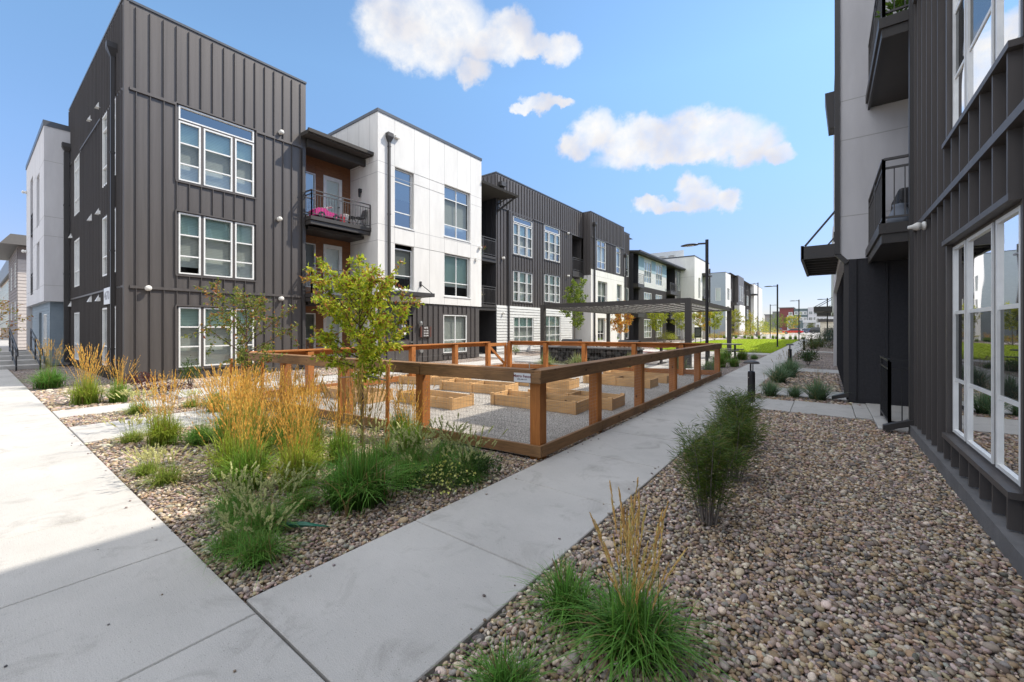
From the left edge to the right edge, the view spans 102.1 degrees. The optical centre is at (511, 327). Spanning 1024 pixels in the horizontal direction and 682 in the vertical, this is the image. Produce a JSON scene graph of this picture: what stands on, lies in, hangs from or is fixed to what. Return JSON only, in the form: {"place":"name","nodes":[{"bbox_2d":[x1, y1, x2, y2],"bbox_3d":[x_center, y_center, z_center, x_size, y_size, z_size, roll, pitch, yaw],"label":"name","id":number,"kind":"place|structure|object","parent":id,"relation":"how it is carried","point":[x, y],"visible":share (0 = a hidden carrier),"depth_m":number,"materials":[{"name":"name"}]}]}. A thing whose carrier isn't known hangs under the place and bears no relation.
{"place":"outdoors","nodes":[
{"label":"outdoors","id":0,"kind":"place"},
{"bbox_2d":[0,369,324,681],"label":"walkway","id":1,"kind":"structure","parent":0,"point":[69,591],"depth_m":2.54,"materials":[{"name":"concrete"}]},
{"bbox_2d":[0,332,826,350],"bbox_3d":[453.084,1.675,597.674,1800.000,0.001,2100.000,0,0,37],"label":"ground","id":2,"kind":"structure","parent":0,"point":[4,344],"depth_m":70.06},
{"bbox_2d":[0,261,8,337],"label":"office building","id":3,"kind":"structure","parent":2,"relation":"on","point":[4,283],"depth_m":66.91,"materials":[{"name":"beige brick"}]},
{"bbox_2d":[0,234,25,349],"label":"townhouse","id":4,"kind":"structure","parent":2,"relation":"on","point":[12,246],"depth_m":29.81,"materials":[{"name":"beige"}]},
{"bbox_2d":[21,0,631,382],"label":"apartment building","id":5,"kind":"structure","parent":2,"relation":"on","point":[171,165],"depth_m":15.70,"materials":[{"name":"metal"}]},
{"bbox_2d":[74,151,80,215],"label":"window","id":6,"kind":"structure","parent":5,"relation":"in","point":[76,163],"depth_m":17.11,"materials":[{"name":"white plastic"}]},
{"bbox_2d":[102,216,106,276],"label":"window","id":7,"kind":"structure","parent":5,"relation":"in","point":[104,221],"depth_m":13.61,"materials":[{"name":"white plastic"}]},
{"bbox_2d":[102,112,106,187],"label":"window","id":8,"kind":"structure","parent":5,"relation":"in","point":[104,120],"depth_m":13.61,"materials":[{"name":"white plastic"}]},
{"bbox_2d":[179,307,200,367],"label":"window","id":9,"kind":"structure","parent":5,"relation":"in","point":[189,317],"depth_m":13.19,"materials":[{"name":"glass"}]},
{"bbox_2d":[179,212,200,274],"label":"window","id":10,"kind":"structure","parent":5,"relation":"in","point":[189,224],"depth_m":13.19,"materials":[{"name":"glass"}]},
{"bbox_2d":[179,120,200,184],"bbox_3d":[-10.223,-5.510,13.114,0.162,1.840,0.570,0,0,37],"label":"window","id":11,"kind":"structure","parent":5,"relation":"in","point":[189,137],"depth_m":13.19,"materials":[{"name":"glass"}]},
{"bbox_2d":[179,105,253,142],"bbox_3d":[-9.723,-6.690,13.708,0.082,0.420,2.120,0,0,37],"label":"transom window","id":12,"kind":"structure","parent":5,"relation":"in","point":[182,107],"depth_m":13.65,"materials":[{"name":"glass"}]},
{"bbox_2d":[204,308,231,365],"bbox_3d":[-9.758,0.300,13.728,0.162,1.880,0.810,0,0,37],"label":"window","id":13,"kind":"structure","parent":5,"relation":"in","point":[222,352],"depth_m":13.77,"materials":[{"name":"glass"}]},
{"bbox_2d":[204,217,231,277],"bbox_3d":[-9.758,-2.630,13.728,0.162,1.900,0.810,0,0,37],"label":"window","id":14,"kind":"structure","parent":5,"relation":"in","point":[217,232],"depth_m":13.79,"materials":[{"name":"glass"}]},
{"bbox_2d":[204,128,231,191],"bbox_3d":[-9.758,-5.510,13.728,0.162,1.840,0.810,0,0,37],"label":"window","id":15,"kind":"structure","parent":5,"relation":"in","point":[217,149],"depth_m":13.79,"materials":[{"name":"glass"}]},
{"bbox_2d":[235,309,253,362],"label":"window","id":16,"kind":"structure","parent":5,"relation":"in","point":[238,312],"depth_m":14.41,"materials":[{"name":"glass"}]},
{"bbox_2d":[235,222,253,279],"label":"window","id":17,"kind":"structure","parent":5,"relation":"in","point":[243,244],"depth_m":14.41,"materials":[{"name":"glass"}]},
{"bbox_2d":[235,138,253,196],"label":"window","id":18,"kind":"structure","parent":5,"relation":"in","point":[243,162],"depth_m":14.41,"materials":[{"name":"glass"}]},
{"bbox_2d":[306,171,315,215],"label":"window","id":19,"kind":"structure","parent":5,"relation":"in","point":[309,178],"depth_m":17.32,"materials":[{"name":"glass"}]},
{"bbox_2d":[323,244,341,294],"bbox_3d":[-7.792,-2.445,17.978,0.160,2.230,0.840,0,0,37],"label":"balcony door","id":20,"kind":"structure","parent":5,"relation":"in","point":[333,257],"depth_m":18.06,"materials":[{"name":"white plastic"}]},
{"bbox_2d":[323,175,341,215],"bbox_3d":[-7.792,-5.385,17.978,0.160,2.230,0.840,0,0,37],"label":"balcony door","id":21,"kind":"structure","parent":5,"relation":"in","point":[329,187],"depth_m":18.06,"materials":[{"name":"glass"}]},
{"bbox_2d":[395,168,411,228],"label":"window","id":22,"kind":"structure","parent":5,"relation":"in","point":[401,187],"depth_m":18.77,"materials":[{"name":"glass"}]},
{"bbox_2d":[395,248,411,289],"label":"window","id":23,"kind":"structure","parent":5,"relation":"in","point":[401,254],"depth_m":18.77,"materials":[{"name":"glass"}]},
{"bbox_2d":[395,312,414,360],"bbox_3d":[-4.834,0.450,18.610,0.130,2.260,1.060,0,0,37],"label":"entry door","id":24,"kind":"structure","parent":5,"relation":"in","point":[411,341],"depth_m":18.75,"materials":[{"name":"metal"}]},
{"bbox_2d":[443,315,466,352],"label":"window","id":25,"kind":"structure","parent":5,"relation":"in","point":[453,325],"depth_m":21.17,"materials":[{"name":"glass"}]},
{"bbox_2d":[444,186,467,240],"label":"window","id":26,"kind":"structure","parent":5,"relation":"in","point":[455,205],"depth_m":21.35,"materials":[{"name":"glass"}]},
{"bbox_2d":[444,254,467,297],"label":"window","id":27,"kind":"structure","parent":5,"relation":"in","point":[454,266],"depth_m":21.35,"materials":[{"name":"glass"}]},
{"bbox_2d":[514,317,532,345],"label":"window","id":28,"kind":"structure","parent":5,"relation":"in","point":[522,325],"depth_m":27.63,"materials":[{"name":"glass"}]},
{"bbox_2d":[546,316,559,340],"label":"window","id":29,"kind":"structure","parent":5,"relation":"in","point":[552,326],"depth_m":30.66,"materials":[{"name":"glass"}]},
{"bbox_2d":[237,341,721,461],"bbox_3d":[0.534,1.109,11.259,7.288,1.182,11.632,0,0,37],"label":"wooden fence","id":30,"kind":"object","parent":2,"relation":"on","point":[538,447],"visible":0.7,"depth_m":6.84,"materials":[{"name":"brown wood"}]},
{"bbox_2d":[630,250,711,341],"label":"apartment building","id":31,"kind":"structure","parent":2,"relation":"on","point":[670,274],"depth_m":50.44,"materials":[{"name":"white"}]},
{"bbox_2d":[711,272,761,336],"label":"apartment building","id":32,"kind":"structure","parent":2,"relation":"on","point":[729,290],"depth_m":75.95,"materials":[{"name":"white paint"}]},
{"bbox_2d":[773,307,816,329],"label":"hotel building","id":33,"kind":"structure","parent":2,"relation":"on","point":[808,313],"depth_m":248.49,"materials":[{"name":"white plastic"}]},
{"bbox_2d":[801,0,1023,579],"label":"apartment building","id":34,"kind":"structure","parent":2,"relation":"on","point":[924,101],"depth_m":4.84,"materials":[{"name":"metal"}]},
{"bbox_2d":[953,240,965,441],"bbox_3d":[4.661,0.130,4.297,0.040,2.000,0.500,0,0,37],"label":"window","id":35,"kind":"structure","parent":34,"relation":"in","point":[959,251],"depth_m":4.35,"materials":[{"name":"white plastic"}]},
{"bbox_2d":[953,0,965,125],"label":"window","id":36,"kind":"structure","parent":34,"relation":"in","point":[959,6],"depth_m":4.35,"materials":[{"name":"white plastic"}]},
{"bbox_2d":[966,222,993,463],"bbox_3d":[4.235,0.130,3.735,0.040,2.000,0.790,0,0,37],"label":"window","id":37,"kind":"structure","parent":34,"relation":"in","point":[980,246],"depth_m":3.76,"materials":[{"name":"glass"}]},
{"bbox_2d":[966,0,993,105],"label":"window","id":38,"kind":"structure","parent":34,"relation":"in","point":[979,13],"depth_m":3.81,"materials":[{"name":"glass"}]},
{"bbox_2d":[995,205,1020,486],"bbox_3d":[3.785,0.130,3.142,0.040,2.000,0.540,0,0,37],"label":"window","id":39,"kind":"structure","parent":34,"relation":"in","point":[1008,227],"depth_m":3.18,"materials":[{"name":"glass"}]},
{"bbox_2d":[995,0,1020,59],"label":"window","id":40,"kind":"structure","parent":34,"relation":"in","point":[1007,12],"depth_m":3.22,"materials":[{"name":"glass"}]},
{"bbox_2d":[0,0,834,324],"label":"sky","id":41,"kind":"structure","parent":0,"point":[675,123],"materials":[{"name":"blue"}]},
{"bbox_2d":[52,338,908,443],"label":"side walk","id":42,"kind":"structure","parent":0,"point":[89,433],"depth_m":7.99,"materials":[{"name":"concrete"}]},
{"bbox_2d":[4,337,1023,681],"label":"gravel bed","id":43,"kind":"object","parent":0,"point":[825,355],"visible":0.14,"depth_m":3.04,"materials":[{"name":"gravel"}]},
{"bbox_2d":[0,350,45,369],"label":"steps","id":44,"kind":"structure","parent":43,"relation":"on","point":[25,360],"depth_m":16.86,"materials":[{"name":"concrete"}]},
{"bbox_2d":[9,328,42,370],"bbox_3d":[-19.756,0.828,16.796,4.627,1.605,0.650,0,0,37],"label":"stair handrail","id":45,"kind":"object","parent":44,"relation":"on","point":[15,347],"visible":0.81,"depth_m":16.74,"materials":[{"name":"black metal"}]},
{"bbox_2d":[5,338,73,388],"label":"feather reed clump","id":46,"kind":"object","parent":43,"relation":"on","point":[45,380],"visible":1,"depth_m":11.03,"materials":[{"name":"green plant"}]},
{"bbox_2d":[51,343,109,405],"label":"feather reed clump","id":47,"kind":"object","parent":43,"relation":"on","point":[87,392],"visible":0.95,"depth_m":8.70,"materials":[{"name":"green plant"}]},
{"bbox_2d":[101,355,138,402],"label":"feather reed clump","id":48,"kind":"object","parent":43,"relation":"on","point":[117,399],"visible":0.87,"depth_m":8.92,"materials":[{"name":"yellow plant"}]},
{"bbox_2d":[102,411,159,444],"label":"fountain grass clump","id":49,"kind":"object","parent":43,"relation":"on","point":[139,436],"visible":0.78,"depth_m":5.78,"materials":[{"name":"plant"}]},
{"bbox_2d":[108,387,162,414],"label":"fountain grass clump","id":50,"kind":"object","parent":43,"relation":"on","point":[133,409],"visible":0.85,"depth_m":7.69,"materials":[{"name":"plant"}]},
{"bbox_2d":[114,443,174,477],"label":"fountain grass clump","id":51,"kind":"object","parent":43,"relation":"on","point":[144,470],"visible":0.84,"depth_m":4.52,"materials":[{"name":"plant"}]},
{"bbox_2d":[112,369,193,446],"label":"feather reed clump","id":52,"kind":"object","parent":43,"relation":"on","point":[162,432],"visible":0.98,"depth_m":5.64,"materials":[{"name":"yellow plant"}]},
{"bbox_2d":[120,443,201,490],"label":"fountain grass clump","id":53,"kind":"object","parent":43,"relation":"on","point":[163,478],"visible":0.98,"depth_m":4.25,"materials":[{"name":"plant"}]},
{"bbox_2d":[165,393,215,447],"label":"feather reed clump","id":54,"kind":"object","parent":43,"relation":"on","point":[194,439],"visible":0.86,"depth_m":5.67,"materials":[{"name":"green plant"}]},
{"bbox_2d":[184,367,257,449],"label":"feather reed clump","id":55,"kind":"object","parent":43,"relation":"on","point":[220,429],"visible":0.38,"depth_m":5.47,"materials":[{"name":"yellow plant"}]},
{"bbox_2d":[171,366,283,482],"bbox_3d":[-2.996,1.024,4.573,1.113,1.192,1.300,0,0,21],"label":"feather reed clump","id":56,"kind":"object","parent":43,"relation":"on","point":[227,449],"visible":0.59,"depth_m":4.46,"materials":[{"name":"yellow plant"}]},
{"bbox_2d":[194,359,260,429],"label":"feather reed clump","id":57,"kind":"object","parent":43,"relation":"on","point":[227,369],"visible":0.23,"depth_m":6.09,"materials":[{"name":"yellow plant"}]},
{"bbox_2d":[176,464,283,534],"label":"fountain grass clump","id":58,"kind":"object","parent":43,"relation":"on","point":[231,509],"visible":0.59,"depth_m":3.40,"materials":[{"name":"plant"}]},
{"bbox_2d":[185,490,278,573],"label":"fountain grass clump","id":59,"kind":"object","parent":43,"relation":"on","point":[223,542],"visible":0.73,"depth_m":2.95,"materials":[{"name":"plant"}]},
{"bbox_2d":[186,458,278,525],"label":"fountain grass clump","id":60,"kind":"object","parent":43,"relation":"on","point":[235,498],"visible":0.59,"depth_m":3.60,"materials":[{"name":"plant"}]},
{"bbox_2d":[180,277,298,387],"bbox_3d":[-4.717,0.383,7.284,1.573,2.534,1.389,0,0,22],"label":"young tree","id":61,"kind":"object","parent":43,"relation":"on","point":[242,356],"visible":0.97,"depth_m":7.21,"materials":[{"name":"green plant"}]},
{"bbox_2d":[192,382,297,492],"bbox_3d":[-2.614,1.093,4.177,0.973,1.054,1.018,0,0,-42],"label":"feather reed clump","id":62,"kind":"object","parent":43,"relation":"on","point":[250,458],"visible":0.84,"depth_m":4.12,"materials":[{"name":"yellow plant"}]},
{"bbox_2d":[185,482,313,594],"bbox_3d":[-1.739,1.407,2.844,0.759,0.426,0.907,0,0,-33],"label":"fountain grass clump","id":63,"kind":"object","parent":43,"relation":"on","point":[255,553],"visible":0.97,"depth_m":2.82,"materials":[{"name":"plant"}]},
{"bbox_2d":[229,367,277,431],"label":"feather reed clump","id":64,"kind":"object","parent":43,"relation":"on","point":[251,396],"visible":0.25,"depth_m":5.96,"materials":[{"name":"yellow plant"}]},
{"bbox_2d":[185,461,331,555],"bbox_3d":[-1.943,1.385,3.276,0.839,0.470,1.003,0,0,19],"label":"fountain grass clump","id":65,"kind":"object","parent":43,"relation":"on","point":[251,523],"visible":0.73,"depth_m":3.24,"materials":[{"name":"plant"}]},
{"bbox_2d":[225,379,292,454],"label":"feather reed clump","id":66,"kind":"object","parent":43,"relation":"on","point":[264,430],"visible":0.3,"depth_m":5.26,"materials":[{"name":"yellow plant"}]},
{"bbox_2d":[260,364,306,442],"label":"feather reed clump","id":67,"kind":"object","parent":43,"relation":"on","point":[289,378],"visible":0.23,"depth_m":5.79,"materials":[{"name":"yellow plant"}]},
{"bbox_2d":[255,367,329,456],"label":"feather reed clump","id":68,"kind":"object","parent":43,"relation":"on","point":[282,434],"visible":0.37,"depth_m":5.15,"materials":[{"name":"yellow plant"}]},
{"bbox_2d":[252,383,334,496],"bbox_3d":[-2.113,1.087,4.194,1.163,1.067,0.996,0,0,-5],"label":"feather reed clump","id":69,"kind":"object","parent":43,"relation":"on","point":[296,456],"visible":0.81,"depth_m":4.13,"materials":[{"name":"yellow plant"}]},
{"bbox_2d":[259,459,344,520],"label":"fountain grass clump","id":70,"kind":"object","parent":43,"relation":"on","point":[306,503],"visible":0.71,"depth_m":3.67,"materials":[{"name":"plant"}]},
{"bbox_2d":[270,377,350,468],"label":"feather reed clump","id":71,"kind":"object","parent":43,"relation":"on","point":[317,446],"visible":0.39,"depth_m":4.72,"materials":[{"name":"yellow plant"}]},
{"bbox_2d":[284,371,337,442],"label":"feather reed clump","id":72,"kind":"object","parent":43,"relation":"on","point":[317,421],"visible":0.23,"depth_m":5.72,"materials":[{"name":"yellow plant"}]},
{"bbox_2d":[312,385,371,465],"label":"feather reed clump","id":73,"kind":"object","parent":43,"relation":"on","point":[345,440],"visible":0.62,"depth_m":4.89,"materials":[{"name":"green plant"}]},
{"bbox_2d":[268,361,454,525],"bbox_3d":[-1.339,0.959,3.766,1.700,1.322,1.604,0,0,17],"label":"feather reed clump","id":74,"kind":"object","parent":43,"relation":"on","point":[355,483],"visible":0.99,"depth_m":3.73,"materials":[{"name":"green plant"}]},
{"bbox_2d":[300,252,424,446],"bbox_3d":[-1.968,0.331,5.665,1.521,2.639,1.377,0,0,-13],"label":"young tree","id":75,"kind":"object","parent":43,"relation":"on","point":[368,350],"visible":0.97,"depth_m":5.39,"materials":[{"name":"green plant"}]},
{"bbox_2d":[352,413,410,465],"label":"fountain grass clump","id":76,"kind":"object","parent":43,"relation":"on","point":[385,447],"visible":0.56,"depth_m":4.92,"materials":[{"name":"plant"}]},
{"bbox_2d":[375,376,416,437],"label":"feather reed clump","id":77,"kind":"object","parent":43,"relation":"on","point":[395,425],"visible":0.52,"depth_m":6.04,"materials":[{"name":"green plant"}]},
{"bbox_2d":[370,428,444,492],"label":"fountain grass clump","id":78,"kind":"object","parent":43,"relation":"on","point":[404,477],"visible":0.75,"depth_m":4.24,"materials":[{"name":"plant"}]},
{"bbox_2d":[380,380,443,454],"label":"feather reed clump","id":79,"kind":"object","parent":43,"relation":"on","point":[409,429],"visible":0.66,"depth_m":5.26,"materials":[{"name":"green plant"}]},
{"bbox_2d":[388,417,440,470],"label":"fountain grass clump","id":80,"kind":"object","parent":43,"relation":"on","point":[416,454],"visible":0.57,"depth_m":4.78,"materials":[{"name":"plant"}]},
{"bbox_2d":[407,454,476,497],"bbox_3d":[-0.684,1.479,4.090,0.680,0.372,0.739,0,0,-17],"label":"flowering cover","id":81,"kind":"object","parent":43,"relation":"on","point":[441,478],"visible":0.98,"depth_m":4.05,"materials":[{"name":"green plant"}]},
{"bbox_2d":[404,425,480,484],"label":"fountain grass clump","id":82,"kind":"object","parent":43,"relation":"on","point":[434,461],"visible":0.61,"depth_m":4.49,"materials":[{"name":"plant"}]},
{"bbox_2d":[412,412,477,459],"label":"fountain grass clump","id":83,"kind":"object","parent":43,"relation":"on","point":[440,448],"visible":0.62,"depth_m":5.11,"materials":[{"name":"plant"}]},
{"bbox_2d":[425,440,496,488],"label":"fountain grass clump","id":84,"kind":"object","parent":43,"relation":"on","point":[463,465],"visible":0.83,"depth_m":4.29,"materials":[{"name":"plant"}]},
{"bbox_2d":[426,424,512,476],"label":"fountain grass clump","id":85,"kind":"object","parent":43,"relation":"on","point":[462,456],"visible":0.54,"depth_m":4.71,"materials":[{"name":"plant"}]},
{"bbox_2d":[459,450,503,479],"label":"round shrub","id":86,"kind":"object","parent":43,"relation":"on","point":[482,465],"visible":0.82,"depth_m":4.44,"materials":[{"name":"green plant"}]},
{"bbox_2d":[274,372,706,454],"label":"garden gravel","id":87,"kind":"structure","parent":43,"relation":"on","point":[576,424],"depth_m":7.68,"materials":[{"name":"gravel"}]},
{"bbox_2d":[324,386,392,403],"bbox_3d":[-3.516,1.486,9.444,1.620,0.249,0.664,0,0,34],"label":"planter box","id":88,"kind":"object","parent":87,"relation":"on","point":[333,388],"visible":0.46,"depth_m":9.38,"materials":[{"name":"brown wood"}]},
{"bbox_2d":[398,389,473,409],"bbox_3d":[-1.641,1.486,8.796,1.620,0.249,0.664,0,0,35],"label":"planter box","id":89,"kind":"object","parent":87,"relation":"on","point":[457,401],"visible":0.56,"depth_m":8.43,"materials":[{"name":"brown wood"}]},
{"bbox_2d":[439,377,518,393],"bbox_3d":[-0.859,1.486,10.601,1.950,0.249,0.704,0,0,28],"label":"planter box","id":90,"kind":"object","parent":87,"relation":"on","point":[484,385],"visible":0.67,"depth_m":10.45,"materials":[{"name":"brown wood"}]},
{"bbox_2d":[490,388,588,414],"bbox_3d":[0.554,1.486,8.461,1.950,0.249,0.704,0,0,33],"label":"planter box","id":91,"kind":"object","parent":87,"relation":"on","point":[574,407],"visible":0.69,"depth_m":8.33,"materials":[{"name":"brown wood"}]},
{"bbox_2d":[519,378,578,389],"bbox_3d":[0.967,1.486,11.396,1.620,0.249,0.664,0,0,33],"label":"planter box","id":92,"kind":"object","parent":87,"relation":"on","point":[567,384],"visible":0.4,"depth_m":10.93,"materials":[{"name":"brown wood"}]},
{"bbox_2d":[528,386,624,410],"bbox_3d":[1.346,1.486,8.873,1.950,0.249,0.704,0,0,35],"label":"planter box","id":93,"kind":"object","parent":87,"relation":"on","point":[619,399],"visible":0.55,"depth_m":8.64,"materials":[{"name":"brown wood"}]},
{"bbox_2d":[583,374,657,388],"bbox_3d":[3.064,1.486,11.790,1.950,0.249,0.704,0,0,36],"label":"planter box","id":94,"kind":"object","parent":87,"relation":"on","point":[620,382],"visible":0.62,"depth_m":11.49,"materials":[{"name":"brown wood"}]},
{"bbox_2d":[430,626,577,681],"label":"feather reed clump","id":95,"kind":"object","parent":43,"relation":"on","point":[503,673],"visible":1,"depth_m":1.81,"materials":[{"name":"green plant"}]},
{"bbox_2d":[484,551,635,660],"bbox_3d":[0.366,1.429,2.310,0.903,0.382,0.845,0,0,19],"label":"feather reed clump","id":96,"kind":"object","parent":43,"relation":"on","point":[559,583],"visible":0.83,"depth_m":2.29,"materials":[{"name":"green plant"}]},
{"bbox_2d":[559,277,587,338],"bbox_3d":[4.122,-0.865,27.608,1.923,5.032,2.359,0,0,-6],"label":"maple tree","id":97,"kind":"object","parent":43,"relation":"on","point":[578,294],"visible":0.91,"depth_m":27.47,"materials":[{"name":"green plant"}]},
{"bbox_2d":[520,477,760,681],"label":"feather reed clump","id":98,"kind":"object","parent":43,"relation":"on","point":[641,636],"visible":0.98,"depth_m":2.01,"materials":[{"name":"green plant"}]},
{"bbox_2d":[681,239,708,369],"bbox_3d":[6.986,-0.850,15.786,1.086,4.900,0.374,0,0,37],"label":"street lamp","id":99,"kind":"object","parent":43,"relation":"on","point":[706,243],"visible":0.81,"depth_m":15.50,"materials":[{"name":"black metal"}]},
{"bbox_2d":[666,418,756,526],"bbox_3d":[1.628,1.189,3.417,0.691,0.886,0.678,0,0,37],"label":"feathery shrub","id":100,"kind":"object","parent":43,"relation":"on","point":[710,453],"visible":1,"depth_m":3.36,"materials":[{"name":"green plant"}]},
{"bbox_2d":[693,399,777,482],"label":"feathery shrub","id":101,"kind":"object","parent":43,"relation":"on","point":[741,436],"visible":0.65,"depth_m":4.26,"materials":[{"name":"green plant"}]},
{"bbox_2d":[708,384,767,446],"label":"feathery shrub","id":102,"kind":"object","parent":43,"relation":"on","point":[730,399],"visible":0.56,"depth_m":5.39,"materials":[{"name":"green plant"}]},
{"bbox_2d":[756,355,797,382],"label":"blue oat clump","id":103,"kind":"object","parent":43,"relation":"on","point":[780,376],"visible":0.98,"depth_m":12.05,"materials":[{"name":"green plant"}]},
{"bbox_2d":[796,371,851,400],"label":"blue oat clump","id":104,"kind":"object","parent":43,"relation":"on","point":[817,392],"visible":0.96,"depth_m":9.19,"materials":[{"name":"green plant"}]},
{"bbox_2d":[247,338,812,681],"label":"path","id":105,"kind":"structure","parent":0,"point":[409,602],"depth_m":2.85,"materials":[{"name":"concrete"}]},
{"bbox_2d":[515,349,770,369],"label":"plaza","id":106,"kind":"structure","parent":0,"point":[650,364],"depth_m":20.14,"materials":[{"name":"concrete"}]},
{"bbox_2d":[540,345,644,363],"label":"counter wall","id":107,"kind":"structure","parent":106,"relation":"on","point":[563,354],"depth_m":17.56,"materials":[{"name":"concrete"}]},
{"bbox_2d":[540,298,731,368],"bbox_3d":[6.990,0.210,23.249,8.590,2.780,11.240,0,0,37],"label":"pergola","id":108,"kind":"object","parent":106,"relation":"on","point":[688,306],"visible":0.94,"depth_m":20.76,"materials":[{"name":"grey metal"}]},
{"bbox_2d":[659,339,797,352],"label":"lawn","id":109,"kind":"structure","parent":0,"point":[791,342],"depth_m":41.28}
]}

